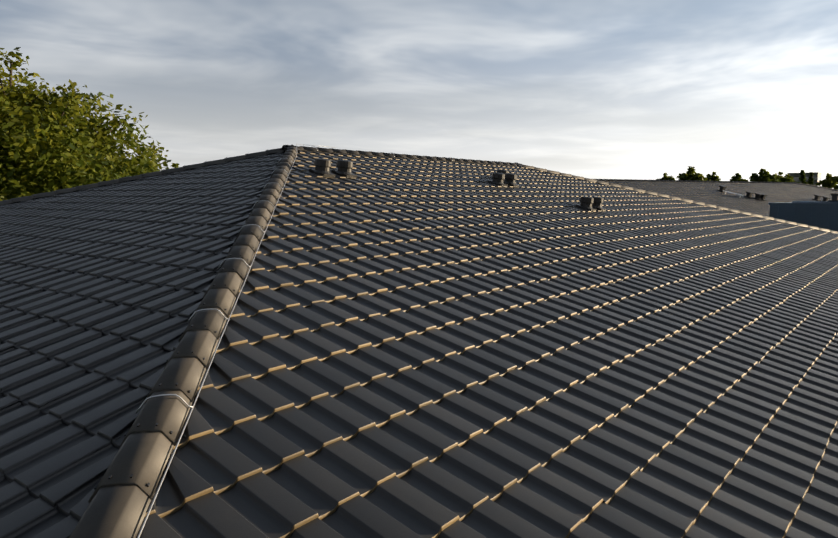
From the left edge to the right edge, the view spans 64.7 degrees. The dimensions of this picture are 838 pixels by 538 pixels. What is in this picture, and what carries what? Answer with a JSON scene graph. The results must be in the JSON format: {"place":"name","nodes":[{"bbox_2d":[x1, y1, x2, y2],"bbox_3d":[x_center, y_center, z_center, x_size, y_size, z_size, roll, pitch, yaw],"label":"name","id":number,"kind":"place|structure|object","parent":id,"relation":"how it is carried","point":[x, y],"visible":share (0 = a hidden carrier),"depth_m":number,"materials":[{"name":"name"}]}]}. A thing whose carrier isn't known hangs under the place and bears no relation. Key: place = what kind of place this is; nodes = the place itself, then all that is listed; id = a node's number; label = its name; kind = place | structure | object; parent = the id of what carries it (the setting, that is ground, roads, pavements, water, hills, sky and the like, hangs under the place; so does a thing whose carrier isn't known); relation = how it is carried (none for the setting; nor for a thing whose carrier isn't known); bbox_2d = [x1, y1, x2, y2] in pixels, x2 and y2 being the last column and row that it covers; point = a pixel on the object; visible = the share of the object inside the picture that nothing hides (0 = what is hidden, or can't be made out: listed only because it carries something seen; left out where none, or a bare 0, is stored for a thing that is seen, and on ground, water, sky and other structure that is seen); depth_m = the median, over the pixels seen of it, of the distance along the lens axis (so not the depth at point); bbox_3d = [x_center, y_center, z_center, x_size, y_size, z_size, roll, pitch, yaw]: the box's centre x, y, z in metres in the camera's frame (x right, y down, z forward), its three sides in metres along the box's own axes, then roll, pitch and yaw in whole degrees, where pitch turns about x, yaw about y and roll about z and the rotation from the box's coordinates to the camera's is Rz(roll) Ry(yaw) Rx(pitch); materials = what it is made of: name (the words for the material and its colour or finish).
{"place":"outdoors","nodes":[
{"label":"outdoors","id":0,"kind":"place"},
{"bbox_2d":[0,0,837,185],"label":"sky","id":1,"kind":"structure","parent":0,"point":[591,89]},
{"label":"ground","id":2,"kind":"structure","parent":0,"visible":0},
{"bbox_2d":[0,47,172,200],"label":"tree","id":3,"kind":"object","parent":2,"relation":"on","point":[26,132],"depth_m":29.45,"materials":[{"name":"green plant"}]},
{"bbox_2d":[38,134,168,188],"bbox_3d":[-17.813,-2.912,37.020,8.988,10.393,8.970,5,8,38],"label":"tree","id":4,"kind":"object","parent":2,"relation":"on","point":[112,154],"depth_m":36.54,"materials":[{"name":"green plant"}]},
{"bbox_2d":[171,163,178,167],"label":"tree crown","id":5,"kind":"object","parent":2,"relation":"on","point":[174,165],"depth_m":120.68},
{"bbox_2d":[797,170,806,183],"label":"conifer tree","id":6,"kind":"object","parent":2,"relation":"on","point":[802,178],"visible":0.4,"depth_m":256.54,"materials":[{"name":"green plant"}]},
{"bbox_2d":[769,205,837,230],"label":"wall","id":7,"kind":"structure","parent":2,"relation":"on","point":[825,217],"depth_m":26.52,"materials":[{"name":"paint"}]},
{"bbox_2d":[768,201,837,205],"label":"parapet cap","id":8,"kind":"object","parent":7,"relation":"on","point":[824,203],"visible":1,"depth_m":26.80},
{"bbox_2d":[787,172,821,185],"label":"building","id":9,"kind":"structure","parent":2,"relation":"on","point":[816,174],"depth_m":349.28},
{"bbox_2d":[793,177,820,185],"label":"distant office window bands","id":10,"kind":"object","parent":9,"relation":"attached to","point":[797,178],"visible":0.02,"depth_m":351.60,"materials":[{"name":"grey glass"}]},
{"bbox_3d":[14.646,0.046,39.869,48.203,3.885,23.200,-3,7,-28],"label":"far building","id":11,"kind":"object","parent":2,"relation":"on","visible":0},
{"bbox_2d":[796,183,837,190],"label":"hip caps","id":12,"kind":"object","parent":11,"relation":"on","point":[816,186],"visible":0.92,"depth_m":44.75,"materials":[{"name":"black"}]},
{"bbox_3d":[14.646,-3.461,39.483,49.403,3.434,24.400,-3,7,-28],"label":"roof deck","id":13,"kind":"object","parent":11,"relation":"on","visible":0},
{"bbox_2d":[521,164,837,233],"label":"hip caps","id":14,"kind":"object","parent":13,"relation":"on","point":[672,197],"visible":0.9,"depth_m":19.99,"materials":[{"name":"black tile"}]},
{"bbox_2d":[595,179,796,183],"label":"ridge caps","id":15,"kind":"object","parent":13,"relation":"on","point":[690,181],"visible":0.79,"depth_m":40.00,"materials":[{"name":"black"}]},
{"bbox_2d":[603,181,837,216],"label":"roof tiles","id":16,"kind":"object","parent":13,"relation":"on","point":[707,192],"visible":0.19,"depth_m":38.14,"materials":[{"name":"grey tile"}]},
{"bbox_2d":[718,185,726,191],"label":"roof vent","id":17,"kind":"object","parent":16,"relation":"on","point":[722,187],"visible":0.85,"depth_m":38.36,"materials":[{"name":"plastic"}]},
{"bbox_2d":[723,190,743,196],"bbox_3d":[17.877,-4.275,37.663,1.083,0.405,0.226,4,8,35],"label":"roof step rail","id":18,"kind":"object","parent":16,"relation":"on","point":[740,195],"visible":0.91,"depth_m":37.60,"materials":[{"name":"silver metal"}]},
{"bbox_2d":[744,191,753,197],"bbox_3d":[18.851,-4.249,37.809,0.325,0.391,0.427,-3,7,-28],"label":"roof vent","id":19,"kind":"object","parent":16,"relation":"on","point":[749,194],"visible":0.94,"depth_m":37.70,"materials":[{"name":"plastic"}]},
{"bbox_2d":[753,193,761,199],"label":"roof vent","id":20,"kind":"object","parent":16,"relation":"on","point":[758,196],"visible":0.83,"depth_m":37.54,"materials":[{"name":"plastic"}]},
{"bbox_2d":[812,194,821,200],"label":"roof vent","id":21,"kind":"object","parent":16,"relation":"on","point":[817,197],"visible":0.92,"depth_m":39.75,"materials":[{"name":"plastic"}]},
{"bbox_2d":[821,196,829,200],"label":"roof vent","id":22,"kind":"object","parent":16,"relation":"on","point":[825,198],"visible":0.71,"depth_m":39.54,"materials":[{"name":"plastic"}]},
{"bbox_2d":[828,193,837,201],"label":"roof vent","id":23,"kind":"object","parent":16,"relation":"on","point":[834,197],"visible":1,"depth_m":26.52,"materials":[{"name":"plastic"}]},
{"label":"tree trunk","id":24,"kind":"object","parent":2,"relation":"on","visible":0},
{"bbox_2d":[677,166,710,180],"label":"tree","id":25,"kind":"object","parent":24,"relation":"on","point":[691,174],"visible":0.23,"depth_m":168.01,"materials":[{"name":"green plant"}]},
{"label":"tree trunk","id":26,"kind":"object","parent":2,"relation":"on","visible":0},
{"bbox_2d":[749,168,780,181],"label":"tree","id":27,"kind":"object","parent":26,"relation":"on","point":[764,176],"visible":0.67,"depth_m":206.55,"materials":[{"name":"green plant"}]},
{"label":"tree trunk","id":28,"kind":"object","parent":2,"relation":"on","visible":0},
{"bbox_2d":[772,172,791,181],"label":"tree","id":29,"kind":"object","parent":28,"relation":"on","point":[782,179],"visible":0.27,"depth_m":225.91,"materials":[{"name":"green plant"}]},
{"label":"tree trunk","id":30,"kind":"object","parent":2,"relation":"on","visible":0},
{"bbox_2d":[828,176,837,189],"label":"tree","id":31,"kind":"object","parent":30,"relation":"on","point":[834,179],"visible":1,"depth_m":148.63,"materials":[{"name":"green plant"}]},
{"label":"tree trunk","id":32,"kind":"object","parent":2,"relation":"on","visible":0},
{"bbox_2d":[815,173,836,188],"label":"tree","id":33,"kind":"object","parent":32,"relation":"on","point":[825,183],"visible":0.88,"depth_m":186.44,"materials":[{"name":"green plant"}]},
{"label":"tree trunk","id":34,"kind":"object","parent":2,"relation":"on","visible":0},
{"bbox_2d":[656,172,674,179],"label":"tree","id":35,"kind":"object","parent":34,"relation":"on","point":[665,177],"visible":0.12,"depth_m":237.09,"materials":[{"name":"green plant"}]},
{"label":"tree trunk","id":36,"kind":"object","parent":2,"relation":"on","visible":0},
{"bbox_2d":[706,172,720,180],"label":"tree","id":37,"kind":"object","parent":36,"relation":"on","point":[712,177],"visible":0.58,"depth_m":226.39,"materials":[{"name":"green plant"}]},
{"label":"tree trunk","id":38,"kind":"object","parent":2,"relation":"on","visible":0},
{"bbox_2d":[729,173,747,180],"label":"tree","id":39,"kind":"object","parent":38,"relation":"on","point":[737,177],"visible":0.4,"depth_m":256.46,"materials":[{"name":"green plant"}]},
{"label":"tree trunk","id":40,"kind":"object","parent":2,"relation":"on","visible":0},
{"bbox_2d":[782,174,795,181],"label":"tree","id":41,"kind":"object","parent":40,"relation":"on","point":[791,177],"visible":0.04,"depth_m":295.41,"materials":[{"name":"green plant"}]},
{"bbox_3d":[0.226,2.603,16.600,23.200,3.885,31.800,5,8,38],"label":"building","id":42,"kind":"object","parent":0,"visible":0},
{"bbox_2d":[0,160,272,510],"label":"roof deck","id":43,"kind":"structure","parent":42,"relation":"on","point":[109,264],"depth_m":7.37,"materials":[{"name":"tile"}]},
{"bbox_2d":[0,151,283,537],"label":"roof hip end tiles","id":44,"kind":"object","parent":43,"relation":"on","point":[51,476],"visible":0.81,"depth_m":5.00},
{"bbox_2d":[0,148,285,205],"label":"hip caps","id":45,"kind":"object","parent":43,"relation":"on","point":[134,178],"visible":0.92,"depth_m":12.29,"materials":[{"name":"black tile"}]},
{"bbox_2d":[69,147,297,537],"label":"hip caps front","id":46,"kind":"object","parent":43,"relation":"on","point":[119,501],"visible":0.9,"depth_m":3.20,"materials":[{"name":"black"}]},
{"bbox_2d":[136,394,192,413],"bbox_3d":[-1.248,0.656,3.237,0.266,0.090,0.025,-2,6,-15],"label":"wire holder","id":47,"kind":"object","parent":46,"relation":"on","point":[142,404],"visible":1,"depth_m":3.22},
{"bbox_2d":[94,148,294,488],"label":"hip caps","id":48,"kind":"object","parent":46,"relation":"on","point":[131,475],"visible":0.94,"depth_m":3.54,"materials":[{"name":"black"}]},
{"bbox_2d":[187,309,227,322],"bbox_3d":[-1.386,0.304,4.344,0.266,0.090,0.025,-2,6,-15],"label":"wire holder","id":49,"kind":"object","parent":46,"relation":"on","point":[205,309],"visible":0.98,"depth_m":4.32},
{"bbox_2d":[217,258,250,268],"bbox_3d":[-1.524,-0.047,5.452,0.266,0.090,0.025,-2,6,-15],"label":"wire holder","id":50,"kind":"object","parent":46,"relation":"on","point":[233,258],"visible":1,"depth_m":5.43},
{"bbox_2d":[137,144,301,537],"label":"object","id":51,"kind":"object","parent":43,"relation":"on","point":[148,513],"visible":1,"depth_m":3.35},
{"bbox_2d":[281,145,521,166],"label":"ridge caps","id":52,"kind":"object","parent":43,"relation":"on","point":[343,151],"visible":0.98,"depth_m":14.86,"materials":[{"name":"black tile"}]},
{"bbox_2d":[136,151,837,537],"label":"roof tiles","id":53,"kind":"object","parent":43,"relation":"on","point":[424,349],"visible":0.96,"depth_m":4.73,"materials":[{"name":"grey tile"}]},
{"bbox_2d":[309,158,334,177],"bbox_3d":[-1.566,-1.634,10.683,0.360,0.313,0.300,5,8,38],"label":"roof vent","id":54,"kind":"object","parent":53,"relation":"on","point":[322,166],"visible":1,"depth_m":10.57,"materials":[{"name":"plastic"}]},
{"bbox_2d":[331,159,356,177],"bbox_3d":[-1.253,-1.678,11.081,0.360,0.313,0.300,5,8,38],"label":"roof vent","id":55,"kind":"object","parent":53,"relation":"on","point":[345,167],"visible":1,"depth_m":10.97,"materials":[{"name":"plastic"}]},
{"bbox_2d":[487,172,507,186],"bbox_3d":[1.695,-1.924,14.249,0.360,0.313,0.300,5,8,38],"label":"roof vent","id":56,"kind":"object","parent":53,"relation":"on","point":[498,178],"visible":1,"depth_m":14.14,"materials":[{"name":"plastic"}]},
{"bbox_2d":[492,169,507,180],"bbox_3d":[1.881,-2.115,15.055,0.360,0.313,0.300,5,8,38],"label":"roof vent","id":57,"kind":"object","parent":53,"relation":"on","point":[502,171],"visible":0.35,"depth_m":14.92,"materials":[{"name":"plastic"}]},
{"bbox_2d":[503,173,518,186],"bbox_3d":[2.009,-1.967,14.646,0.360,0.313,0.300,5,8,38],"label":"roof vent","id":58,"kind":"object","parent":53,"relation":"on","point":[510,178],"visible":0.96,"depth_m":14.53,"materials":[{"name":"plastic"}]},
{"bbox_2d":[575,196,595,211],"bbox_3d":[3.429,-1.341,13.595,0.360,0.313,0.300,5,8,38],"label":"roof vent","id":59,"kind":"object","parent":53,"relation":"on","point":[586,202],"visible":0.98,"depth_m":13.48,"materials":[{"name":"plastic"}]},
{"bbox_2d":[592,196,605,210],"bbox_3d":[3.743,-1.384,13.992,0.360,0.313,0.300,5,8,38],"label":"roof vent","id":60,"kind":"object","parent":53,"relation":"on","point":[597,203],"visible":0.69,"depth_m":13.88,"materials":[{"name":"plastic"}]},
{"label":"conifer trunk","id":61,"kind":"object","parent":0,"visible":0},
{"bbox_2d":[807,172,814,185],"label":"tree","id":62,"kind":"object","parent":61,"relation":"attached to","point":[810,182],"visible":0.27,"depth_m":266.42,"materials":[{"name":"green plant"}]}
]}

